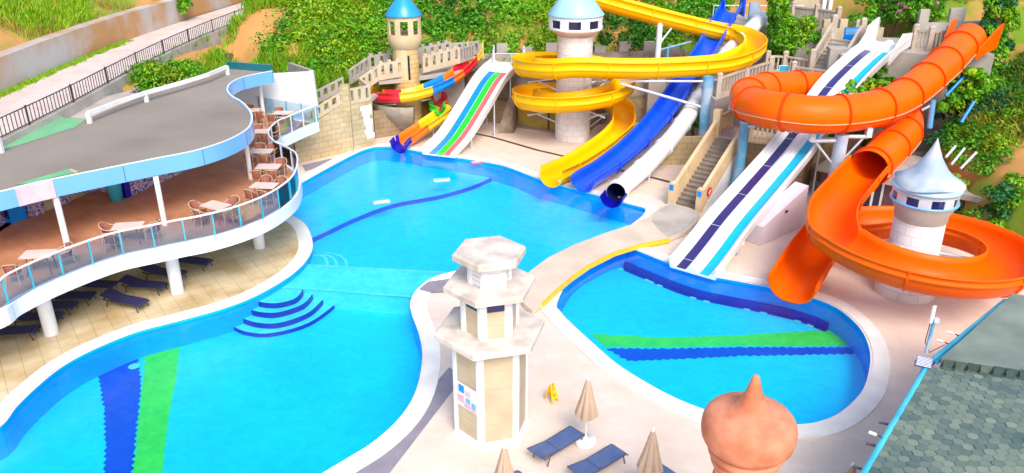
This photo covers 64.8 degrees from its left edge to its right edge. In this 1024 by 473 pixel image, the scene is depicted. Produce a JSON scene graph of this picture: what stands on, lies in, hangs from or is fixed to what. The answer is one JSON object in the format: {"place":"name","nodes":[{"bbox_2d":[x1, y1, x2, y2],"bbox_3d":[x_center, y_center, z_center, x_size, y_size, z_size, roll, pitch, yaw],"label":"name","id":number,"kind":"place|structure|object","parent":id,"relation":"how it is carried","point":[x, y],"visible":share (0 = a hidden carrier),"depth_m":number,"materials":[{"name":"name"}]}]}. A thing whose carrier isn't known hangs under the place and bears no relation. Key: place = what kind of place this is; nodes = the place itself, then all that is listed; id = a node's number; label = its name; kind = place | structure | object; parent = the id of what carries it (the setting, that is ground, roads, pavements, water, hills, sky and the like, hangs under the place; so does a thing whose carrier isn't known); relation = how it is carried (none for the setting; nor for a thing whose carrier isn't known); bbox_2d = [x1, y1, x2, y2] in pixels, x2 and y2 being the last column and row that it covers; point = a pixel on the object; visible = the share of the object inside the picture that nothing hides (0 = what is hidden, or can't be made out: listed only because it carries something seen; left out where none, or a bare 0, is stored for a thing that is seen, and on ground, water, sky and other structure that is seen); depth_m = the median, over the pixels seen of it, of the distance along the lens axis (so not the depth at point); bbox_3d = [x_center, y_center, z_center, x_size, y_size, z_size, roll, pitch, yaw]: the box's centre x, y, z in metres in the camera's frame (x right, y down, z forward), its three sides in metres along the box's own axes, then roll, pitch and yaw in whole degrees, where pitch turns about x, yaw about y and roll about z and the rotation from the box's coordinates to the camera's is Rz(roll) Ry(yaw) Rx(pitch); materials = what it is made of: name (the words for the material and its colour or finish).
{"place":"outdoors","nodes":[
{"label":"outdoors","id":0,"kind":"place"},
{"bbox_2d":[0,2,244,135],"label":"paved road","id":1,"kind":"structure","parent":0,"point":[44,87],"depth_m":48.54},
{"bbox_2d":[0,39,133,98],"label":"verge weeds","id":2,"kind":"object","parent":1,"relation":"on","point":[34,79],"visible":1,"depth_m":48.71,"materials":[{"name":"green plant"}]},
{"bbox_2d":[0,181,629,472],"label":"pool floor","id":3,"kind":"structure","parent":0,"point":[334,387],"depth_m":31.25,"materials":[{"name":"tile"}]},
{"bbox_2d":[98,359,141,472],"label":"floor stripe","id":4,"kind":"object","parent":3,"relation":"on","point":[120,386],"visible":1,"depth_m":29.09,"materials":[{"name":"blue tile"}]},
{"bbox_2d":[131,347,179,472],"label":"floor stripe","id":5,"kind":"object","parent":3,"relation":"on","point":[159,380],"visible":0.98,"depth_m":29.36,"materials":[{"name":"green tile"}]},
{"bbox_2d":[246,299,320,323],"bbox_3d":[-10.116,3.313,35.597,2.699,0.390,2.908,8,25,17],"label":"pool step","id":6,"kind":"object","parent":3,"relation":"on","point":[313,303],"visible":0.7,"depth_m":34.73,"materials":[{"name":"tile"}]},
{"bbox_2d":[251,295,312,317],"bbox_3d":[-9.966,3.132,35.258,2.902,0.256,1.063,-14,27,-28],"label":"pool step riser","id":7,"kind":"object","parent":6,"relation":"on","point":[284,313],"visible":1,"depth_m":34.81,"materials":[{"name":"blue tile"}]},
{"bbox_2d":[237,305,331,333],"bbox_3d":[-9.963,3.510,35.436,4.386,0.160,2.638,-18,30,-35],"label":"pool step","id":8,"kind":"object","parent":3,"relation":"on","point":[321,310],"visible":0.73,"depth_m":34.48,"materials":[{"name":"tile"}]},
{"bbox_2d":[243,300,322,328],"bbox_3d":[-9.815,3.458,35.116,3.764,0.256,1.447,-13,27,-27],"label":"pool step riser","id":9,"kind":"object","parent":8,"relation":"on","point":[288,322],"visible":0.94,"depth_m":34.51,"materials":[{"name":"blue tile"}]},
{"bbox_2d":[234,305,334,336],"bbox_3d":[-9.729,3.727,34.955,4.612,0.156,1.638,-12,27,-24],"label":"pool step riser","id":10,"kind":"object","parent":3,"relation":"on","point":[323,315],"visible":0.91,"depth_m":34.27,"materials":[{"name":"blue tile"}]},
{"bbox_2d":[286,266,443,313],"bbox_3d":[-6.986,2.409,37.023,7.434,0.880,2.459,3,24,7],"label":"shallow band","id":11,"kind":"object","parent":3,"relation":"on","point":[380,281],"visible":0.63,"depth_m":36.39,"materials":[{"name":"tile"}]},
{"bbox_2d":[293,161,489,237],"bbox_3d":[-8.818,-3.138,50.294,10.956,0.220,15.676,16,28,31],"label":"pool shelf","id":12,"kind":"object","parent":3,"relation":"on","point":[350,195],"visible":0.69,"depth_m":49.29,"materials":[{"name":"liquid"}]},
{"bbox_2d":[312,178,491,241],"bbox_3d":[-5.376,-2.134,48.039,15.610,0.220,1.068,-22,32,-40],"label":"pool shelf riser","id":13,"kind":"object","parent":12,"relation":"attached to","point":[327,233],"visible":0.81,"depth_m":47.33,"materials":[{"name":"blue tile"}]},
{"bbox_2d":[0,147,644,460],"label":"pool wall","id":14,"kind":"structure","parent":0,"point":[34,406],"depth_m":33.78,"materials":[{"name":"tile"}]},
{"bbox_2d":[0,0,1023,236],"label":"hillside","id":15,"kind":"structure","parent":0,"point":[252,25],"depth_m":58.99,"materials":[{"name":"green plant"}]},
{"bbox_2d":[0,0,157,39],"bbox_3d":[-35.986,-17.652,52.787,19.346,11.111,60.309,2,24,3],"label":"dry grass","id":16,"kind":"structure","parent":15,"relation":"on","point":[40,15],"depth_m":51.40,"materials":[{"name":"green plant"}]},
{"bbox_2d":[0,0,178,91],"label":"retaining wall","id":17,"kind":"structure","parent":15,"relation":"on","point":[22,62],"depth_m":51.51,"materials":[{"name":"concrete"}]},
{"bbox_2d":[1,25,229,146],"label":"road kerb wall","id":18,"kind":"structure","parent":15,"relation":"on","point":[112,87],"depth_m":43.90,"materials":[{"name":"concrete"}]},
{"bbox_2d":[0,8,243,137],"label":"road railing","id":19,"kind":"object","parent":18,"relation":"on","point":[107,78],"visible":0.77,"depth_m":44.28,"materials":[{"name":"metal"}]},
{"bbox_2d":[121,58,207,91],"bbox_3d":[-20.407,-9.173,47.987,5.429,3.023,3.934,0,24,0],"label":"bush","id":20,"kind":"object","parent":15,"relation":"on","point":[170,72],"visible":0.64,"depth_m":47.13,"materials":[{"name":"green plant"}]},
{"bbox_2d":[175,0,242,21],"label":"retaining wall","id":21,"kind":"structure","parent":15,"relation":"on","point":[200,7],"depth_m":68.58,"materials":[{"name":"concrete"}]},
{"bbox_2d":[125,0,381,107],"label":"bank grass","id":22,"kind":"structure","parent":15,"relation":"on","point":[257,8],"depth_m":57.97,"materials":[{"name":"green plant"}]},
{"bbox_2d":[263,0,662,76],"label":"hillside thicket","id":23,"kind":"object","parent":15,"relation":"on","point":[542,15],"visible":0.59,"depth_m":60.52,"materials":[{"name":"green plant"}]},
{"bbox_2d":[420,0,699,55],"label":"hillside thicket","id":24,"kind":"object","parent":15,"relation":"on","point":[644,30],"visible":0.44,"depth_m":62.36,"materials":[{"name":"green plant"}]},
{"bbox_2d":[448,41,686,60],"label":"yard wall","id":25,"kind":"structure","parent":15,"relation":"on","point":[624,46],"depth_m":60.36,"materials":[{"name":"grey paint"}]},
{"bbox_2d":[464,48,684,116],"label":"rubble bank","id":26,"kind":"structure","parent":15,"relation":"on","point":[516,80],"depth_m":59.84,"materials":[{"name":"beige stone"}]},
{"bbox_2d":[246,0,971,82],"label":"hillside thicket","id":27,"kind":"object","parent":15,"relation":"on","point":[426,25],"visible":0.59,"depth_m":61.27,"materials":[{"name":"green plant"}]},
{"bbox_2d":[353,0,1021,70],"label":"hillside thicket","id":28,"kind":"object","parent":15,"relation":"on","point":[508,7],"visible":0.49,"depth_m":61.74,"materials":[{"name":"green plant"}]},
{"bbox_2d":[708,2,818,69],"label":"start platform","id":29,"kind":"structure","parent":15,"relation":"on","point":[754,8],"depth_m":60.74,"materials":[{"name":"grey paint"}]},
{"bbox_2d":[791,1,841,30],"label":"balustrade","id":30,"kind":"object","parent":29,"relation":"on","point":[818,13],"visible":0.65,"depth_m":58.70,"materials":[{"name":"beige paint"}]},
{"bbox_2d":[765,0,795,68],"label":"ivy clad tree","id":31,"kind":"object","parent":15,"relation":"on","point":[777,10],"visible":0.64,"depth_m":57.54,"materials":[{"name":"green plant"}]},
{"bbox_2d":[769,15,821,60],"bbox_3d":[19.797,-13.662,55.921,4.124,3.363,2.748,0,24,0],"label":"bush","id":32,"kind":"object","parent":15,"relation":"on","point":[804,36],"visible":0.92,"depth_m":55.32,"materials":[{"name":"green plant"}]},
{"bbox_2d":[817,18,883,43],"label":"battlement wall","id":33,"kind":"structure","parent":15,"relation":"on","point":[842,25],"depth_m":56.12,"materials":[{"name":"beige paint"}]},
{"bbox_2d":[846,0,950,37],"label":"bush","id":34,"kind":"object","parent":15,"relation":"on","point":[894,10],"visible":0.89,"depth_m":56.22,"materials":[{"name":"green plant"}]},
{"bbox_2d":[915,7,1008,66],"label":"battlement wall","id":35,"kind":"structure","parent":15,"relation":"on","point":[959,13],"depth_m":53.88,"materials":[{"name":"concrete"}]},
{"bbox_2d":[935,65,995,117],"bbox_3d":[27.033,-8.389,48.087,3.225,3.675,3.205,14,27,28],"label":"bush","id":36,"kind":"object","parent":15,"relation":"on","point":[966,89],"visible":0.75,"depth_m":47.45,"materials":[{"name":"green plant"}]},
{"bbox_2d":[921,55,1023,157],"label":"slope ivy","id":37,"kind":"object","parent":15,"relation":"on","point":[993,95],"visible":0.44,"depth_m":45.38,"materials":[{"name":"green plant"}]},
{"bbox_2d":[933,59,1023,139],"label":"slope ivy","id":38,"kind":"object","parent":15,"relation":"on","point":[949,123],"visible":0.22,"depth_m":47.35,"materials":[{"name":"green plant"}]},
{"bbox_2d":[940,52,1023,214],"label":"slope ivy","id":39,"kind":"object","parent":15,"relation":"on","point":[973,141],"visible":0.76,"depth_m":43.21,"materials":[{"name":"green plant"}]},
{"bbox_2d":[950,50,1023,156],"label":"slope grass","id":40,"kind":"structure","parent":15,"relation":"on","point":[1011,135],"depth_m":44.25,"materials":[{"name":"green plant"}]},
{"bbox_2d":[963,171,1023,230],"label":"bush","id":41,"kind":"object","parent":15,"relation":"on","point":[1002,197],"visible":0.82,"depth_m":38.52,"materials":[{"name":"green plant"}]},
{"bbox_2d":[977,0,1021,89],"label":"ivy clad tree","id":42,"kind":"object","parent":15,"relation":"on","point":[998,14],"visible":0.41,"depth_m":50.88,"materials":[{"name":"green plant"}]},
{"bbox_2d":[980,107,1023,154],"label":"slope ivy","id":43,"kind":"object","parent":15,"relation":"on","point":[998,145],"visible":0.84,"depth_m":41.91,"materials":[{"name":"green plant"}]},
{"bbox_2d":[287,117,1023,472],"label":"pool deck","id":44,"kind":"structure","parent":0,"point":[627,419],"depth_m":28.79,"materials":[{"name":"concrete"}]},
{"bbox_2d":[0,221,298,401],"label":"terrace underpaving","id":45,"kind":"object","parent":44,"relation":"on","point":[237,269],"visible":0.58,"depth_m":34.50,"materials":[{"name":"tile"}]},
{"bbox_2d":[0,324,41,340],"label":"sun lounger","id":46,"kind":"object","parent":45,"relation":"on","point":[21,329],"visible":0.98,"depth_m":31.49,"materials":[{"name":"metal"}]},
{"bbox_2d":[99,288,149,312],"bbox_3d":[-16.217,2.682,33.828,2.005,0.580,0.668,8,25,16],"label":"sun lounger","id":47,"kind":"object","parent":45,"relation":"on","point":[112,295],"visible":1,"depth_m":33.77,"materials":[{"name":"metal"}]},
{"bbox_2d":[118,274,168,295],"bbox_3d":[-16.004,2.114,35.104,2.005,0.580,0.668,4,24,9],"label":"sun lounger","id":48,"kind":"object","parent":45,"relation":"on","point":[130,280],"visible":0.99,"depth_m":35.03,"materials":[{"name":"metal"}]},
{"bbox_2d":[0,61,319,336],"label":"terrace building","id":49,"kind":"structure","parent":44,"relation":"on","point":[201,128],"depth_m":35.33,"materials":[{"name":"white paint"}]},
{"bbox_2d":[25,188,97,216],"bbox_3d":[-20.901,-2.494,36.945,0.983,1.897,3.759,8,25,17],"label":"bar counter","id":50,"kind":"object","parent":49,"relation":"on","point":[35,209],"visible":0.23,"depth_m":36.19,"materials":[{"name":"multicoloured tile"}]},
{"bbox_2d":[70,92,135,118],"bbox_3d":[-21.801,-4.957,43.734,2.059,4.480,5.288,4,24,9],"label":"roof annex","id":51,"kind":"object","parent":49,"relation":"on","point":[101,102],"visible":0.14,"depth_m":43.02,"materials":[{"name":"concrete"}]},
{"bbox_2d":[98,169,188,197],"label":"mosaic wall","id":52,"kind":"structure","parent":49,"relation":"on","point":[131,188],"depth_m":38.40,"materials":[{"name":"tile"}]},
{"bbox_2d":[0,105,316,304],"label":"glass balustrade","id":53,"kind":"object","parent":49,"relation":"on","point":[287,191],"visible":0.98,"depth_m":35.87,"materials":[{"name":"clear glass"}]},
{"bbox_2d":[233,62,318,153],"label":"screen wall","id":54,"kind":"structure","parent":44,"relation":"on","point":[296,82],"depth_m":50.88,"materials":[{"name":"white paint"}]},
{"bbox_2d":[0,143,656,472],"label":"pool coping","id":55,"kind":"object","parent":44,"relation":"on","point":[400,428],"visible":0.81,"depth_m":31.57,"materials":[{"name":"white concrete"}]},
{"bbox_2d":[522,203,698,313],"bbox_3d":[4.689,0.644,38.734,2.978,0.210,14.102,22,32,40],"label":"footbridge","id":56,"kind":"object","parent":55,"relation":"on","point":[556,274],"visible":0.97,"depth_m":38.77,"materials":[{"name":"concrete"}]},
{"bbox_2d":[293,77,379,162],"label":"castle wall","id":57,"kind":"structure","parent":44,"relation":"on","point":[346,122],"depth_m":52.10,"materials":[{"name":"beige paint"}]},
{"bbox_2d":[372,101,412,129],"bbox_3d":[-8.428,-8.357,56.398,2.050,2.090,4.417,-22,32,-40],"label":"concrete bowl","id":58,"kind":"object","parent":44,"relation":"on","point":[400,118],"visible":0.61,"depth_m":55.26,"materials":[{"name":"beige concrete"}]},
{"bbox_2d":[373,106,414,137],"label":"block wall","id":59,"kind":"structure","parent":44,"relation":"on","point":[384,126],"depth_m":55.79,"materials":[{"name":"beige stone"}]},
{"bbox_2d":[384,0,421,122],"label":"castle tower","id":60,"kind":"structure","parent":44,"relation":"on","point":[404,45],"depth_m":54.67,"materials":[{"name":"beige paint"}]},
{"bbox_2d":[356,368,452,472],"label":"grey paving strip","id":61,"kind":"object","parent":44,"relation":"on","point":[388,461],"visible":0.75,"depth_m":26.14,"materials":[{"name":"grey stone"}]},
{"bbox_2d":[348,40,478,111],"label":"castle walkway","id":62,"kind":"structure","parent":44,"relation":"on","point":[462,53],"depth_m":56.91,"materials":[{"name":"beige paint"}]},
{"bbox_2d":[370,40,483,153],"bbox_3d":[-6.886,-10.287,56.911,6.324,5.868,10.421,12,27,25],"label":"spiral kids slide","id":63,"kind":"object","parent":44,"relation":"on","point":[433,119],"visible":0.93,"depth_m":55.16,"materials":[{"name":"plastic"}]},
{"bbox_2d":[421,45,524,157],"bbox_3d":[-2.155,-9.612,55.795,2.852,5.173,12.052,10,26,22],"label":"lane slide","id":64,"kind":"object","parent":44,"relation":"on","point":[454,134],"visible":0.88,"depth_m":54.75,"materials":[{"name":"plastic"}]},
{"bbox_2d":[434,236,544,450],"bbox_3d":[-0.670,3.326,25.191,3.389,6.430,3.373,0,24,0],"label":"hexagonal kiosk","id":65,"kind":"object","parent":44,"relation":"on","point":[489,330],"visible":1,"depth_m":24.40,"materials":[{"name":"white paint"}]},
{"bbox_2d":[494,443,513,472],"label":"closed parasol","id":66,"kind":"object","parent":44,"relation":"on","point":[504,464],"visible":1,"depth_m":21.89,"materials":[{"name":"beige fabric"}]},
{"bbox_2d":[499,92,516,132],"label":"stone buttress","id":67,"kind":"structure","parent":44,"relation":"on","point":[508,123],"depth_m":56.95,"materials":[{"name":"beige stone"}]},
{"bbox_2d":[517,107,554,132],"bbox_3d":[2.586,-8.241,56.912,5.214,1.760,0.200,12,27,26],"label":"storage opening","id":68,"kind":"object","parent":44,"relation":"on","point":[532,122],"visible":0.37,"depth_m":57.48,"materials":[{"name":"metal"}]},
{"bbox_2d":[527,426,584,466],"bbox_3d":[1.409,6.540,25.265,2.023,0.501,0.668,-21,31,-38],"label":"sun lounger","id":69,"kind":"object","parent":44,"relation":"on","point":[559,441],"visible":0.94,"depth_m":25.17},
{"bbox_2d":[548,0,603,142],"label":"white tower","id":70,"kind":"structure","parent":44,"relation":"on","point":[575,26],"depth_m":52.33,"materials":[{"name":"concrete"}]},
{"bbox_2d":[488,98,674,130],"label":"yard wall","id":71,"kind":"structure","parent":44,"relation":"on","point":[500,105],"depth_m":58.92,"materials":[{"name":"beige stone"}]},
{"bbox_2d":[574,376,598,449],"bbox_3d":[2.337,5.430,25.238,0.761,2.540,0.766,12,26,24],"label":"closed parasol","id":72,"kind":"object","parent":44,"relation":"on","point":[586,410],"visible":0.98,"depth_m":24.99,"materials":[{"name":"beige fabric"}]},
{"bbox_2d":[567,444,628,472],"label":"sun lounger","id":73,"kind":"object","parent":44,"relation":"on","point":[603,458],"visible":1,"depth_m":24.44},
{"bbox_2d":[511,0,767,187],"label":"spiral flume slide","id":74,"kind":"object","parent":44,"relation":"on","point":[611,96],"visible":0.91,"depth_m":51.47,"materials":[{"name":"plastic"}]},
{"bbox_2d":[636,427,662,472],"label":"closed parasol","id":75,"kind":"object","parent":44,"relation":"on","point":[649,461],"visible":1,"depth_m":22.63,"materials":[{"name":"beige fabric"}]},
{"bbox_2d":[570,0,745,191],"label":"flume slide","id":76,"kind":"object","parent":44,"relation":"on","point":[641,135],"visible":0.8,"depth_m":50.81,"materials":[{"name":"plastic"}]},
{"bbox_2d":[620,75,716,135],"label":"support column","id":77,"kind":"structure","parent":44,"relation":"on","point":[707,88],"depth_m":50.53,"materials":[{"name":"metal"}]},
{"bbox_2d":[645,23,691,113],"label":"support column","id":78,"kind":"structure","parent":44,"relation":"on","point":[657,87],"depth_m":57.52,"materials":[{"name":"white metal"}]},
{"bbox_2d":[660,136,703,164],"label":"block wall","id":79,"kind":"structure","parent":44,"relation":"on","point":[683,151],"depth_m":50.39,"materials":[{"name":"beige stone"}]},
{"bbox_2d":[600,10,767,207],"bbox_3d":[11.973,-9.248,52.172,1.573,7.496,25.283,14,28,29],"label":"tube slide","id":80,"kind":"object","parent":44,"relation":"on","point":[624,184],"visible":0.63,"depth_m":48.10,"materials":[{"name":"plastic"}]},
{"bbox_2d":[667,108,738,212],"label":"pool staircase","id":81,"kind":"structure","parent":44,"relation":"on","point":[701,183],"depth_m":45.00,"materials":[{"name":"beige paint"}]},
{"bbox_2d":[541,247,889,438],"bbox_3d":[7.407,3.570,32.488,14.623,0.050,11.579,17,29,33],"label":"pool coping","id":82,"kind":"object","parent":44,"relation":"on","point":[862,405],"visible":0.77,"depth_m":29.46,"materials":[{"name":"white concrete"}]},
{"bbox_2d":[675,67,788,135],"bbox_3d":[17.250,-8.812,55.344,10.500,4.080,11.713,0,24,0],"label":"landing","id":83,"kind":"object","parent":44,"relation":"on","point":[721,102],"visible":0.08,"depth_m":50.61,"materials":[{"name":"grey paint"}]},
{"bbox_2d":[715,56,774,96],"bbox_3d":[15.011,-10.344,52.011,0.555,1.640,7.254,21,31,38],"label":"balustrade","id":84,"kind":"object","parent":83,"relation":"on","point":[724,84],"visible":0.65,"depth_m":51.06,"materials":[{"name":"beige paint"}]},
{"bbox_2d":[763,50,807,71],"bbox_3d":[18.817,-11.759,54.760,3.265,1.590,0.836,13,27,27],"label":"balustrade","id":85,"kind":"object","parent":83,"relation":"on","point":[785,56],"visible":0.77,"depth_m":54.87,"materials":[{"name":"beige paint"}]},
{"bbox_2d":[731,120,755,183],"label":"support column","id":86,"kind":"structure","parent":44,"relation":"on","point":[743,137],"depth_m":44.23,"materials":[{"name":"blue metal"}]},
{"bbox_2d":[701,374,797,472],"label":"onion dome turret","id":87,"kind":"object","parent":44,"relation":"on","point":[751,428],"visible":1,"depth_m":16.59,"materials":[{"name":"ceramic"}]},
{"bbox_2d":[719,126,813,188],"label":"landing block","id":88,"kind":"structure","parent":44,"relation":"on","point":[755,149],"depth_m":46.18,"materials":[{"name":"concrete"}]},
{"bbox_2d":[747,182,808,245],"bbox_3d":[13.373,-1.173,40.410,3.751,2.230,0.875,-19,30,-36],"label":"pump housing","id":89,"kind":"object","parent":44,"relation":"on","point":[784,214],"visible":0.96,"depth_m":40.29,"materials":[{"name":"concrete"}]},
{"bbox_2d":[669,17,912,279],"bbox_3d":[16.334,-6.225,44.541,2.780,8.141,26.536,18,30,35],"label":"racing slide","id":90,"kind":"object","parent":44,"relation":"on","point":[712,243],"visible":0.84,"depth_m":41.63,"materials":[{"name":"white paint"}]},
{"bbox_2d":[810,137,859,180],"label":"block wall","id":91,"kind":"structure","parent":44,"relation":"on","point":[827,148],"depth_m":47.28,"materials":[{"name":"beige stone"}]},
{"bbox_2d":[807,14,867,72],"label":"staircase","id":92,"kind":"structure","parent":44,"relation":"on","point":[817,57],"depth_m":53.93,"materials":[{"name":"concrete"}]},
{"bbox_2d":[808,128,872,175],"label":"support column","id":93,"kind":"structure","parent":44,"relation":"on","point":[839,155],"depth_m":41.98,"materials":[{"name":"metal"}]},
{"bbox_2d":[728,18,1023,303],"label":"tube and flume slide","id":94,"kind":"object","parent":44,"relation":"on","point":[843,226],"visible":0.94,"depth_m":38.62,"materials":[{"name":"plastic"}]},
{"bbox_2d":[816,146,984,213],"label":"service building","id":95,"kind":"structure","parent":44,"relation":"on","point":[879,196],"depth_m":43.70,"materials":[{"name":"concrete"}]},
{"bbox_2d":[824,37,993,151],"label":"start platform","id":96,"kind":"structure","parent":44,"relation":"on","point":[904,62],"depth_m":51.82,"materials":[{"name":"grey paint"}]},
{"bbox_2d":[909,23,948,50],"bbox_3d":[26.852,-12.650,51.536,2.378,1.740,0.943,4,24,9],"label":"balustrade","id":97,"kind":"object","parent":96,"relation":"on","point":[932,31],"visible":0.73,"depth_m":51.49,"materials":[{"name":"beige paint"}]},
{"bbox_2d":[873,138,965,304],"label":"white tower","id":98,"kind":"structure","parent":44,"relation":"on","point":[927,191],"depth_m":32.85,"materials":[{"name":"concrete"}]},
{"bbox_2d":[852,293,1023,472],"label":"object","id":99,"kind":"structure","parent":44,"relation":"on","point":[960,409],"depth_m":20.86,"materials":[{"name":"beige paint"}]},
{"bbox_2d":[557,250,869,380],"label":"pool wall","id":100,"kind":"structure","parent":0,"point":[844,327],"depth_m":36.16,"materials":[{"name":"tile"}]},
{"bbox_2d":[623,261,828,331],"bbox_3d":[9.378,2.696,36.995,9.970,0.380,0.717,16,29,32],"label":"pool wall band","id":101,"kind":"object","parent":100,"relation":"attached to","point":[813,320],"visible":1,"depth_m":36.52,"materials":[{"name":"blue tile"}]},
{"bbox_2d":[562,267,865,423],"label":"pool floor","id":102,"kind":"structure","parent":0,"point":[806,389],"depth_m":32.62,"materials":[{"name":"tile"}]},
{"bbox_2d":[591,330,846,347],"bbox_3d":[8.722,4.321,33.797,10.793,0.001,1.382,-1,24,-2],"label":"floor stripe","id":103,"kind":"object","parent":102,"relation":"on","point":[819,338],"visible":0.95,"depth_m":33.74,"materials":[{"name":"green tile"}]},
{"bbox_2d":[606,347,854,360],"bbox_3d":[8.995,4.755,32.822,10.225,0.001,1.029,0,24,-1],"label":"floor stripe","id":104,"kind":"object","parent":102,"relation":"on","point":[636,354],"visible":0.98,"depth_m":32.88,"materials":[{"name":"blue tile"}]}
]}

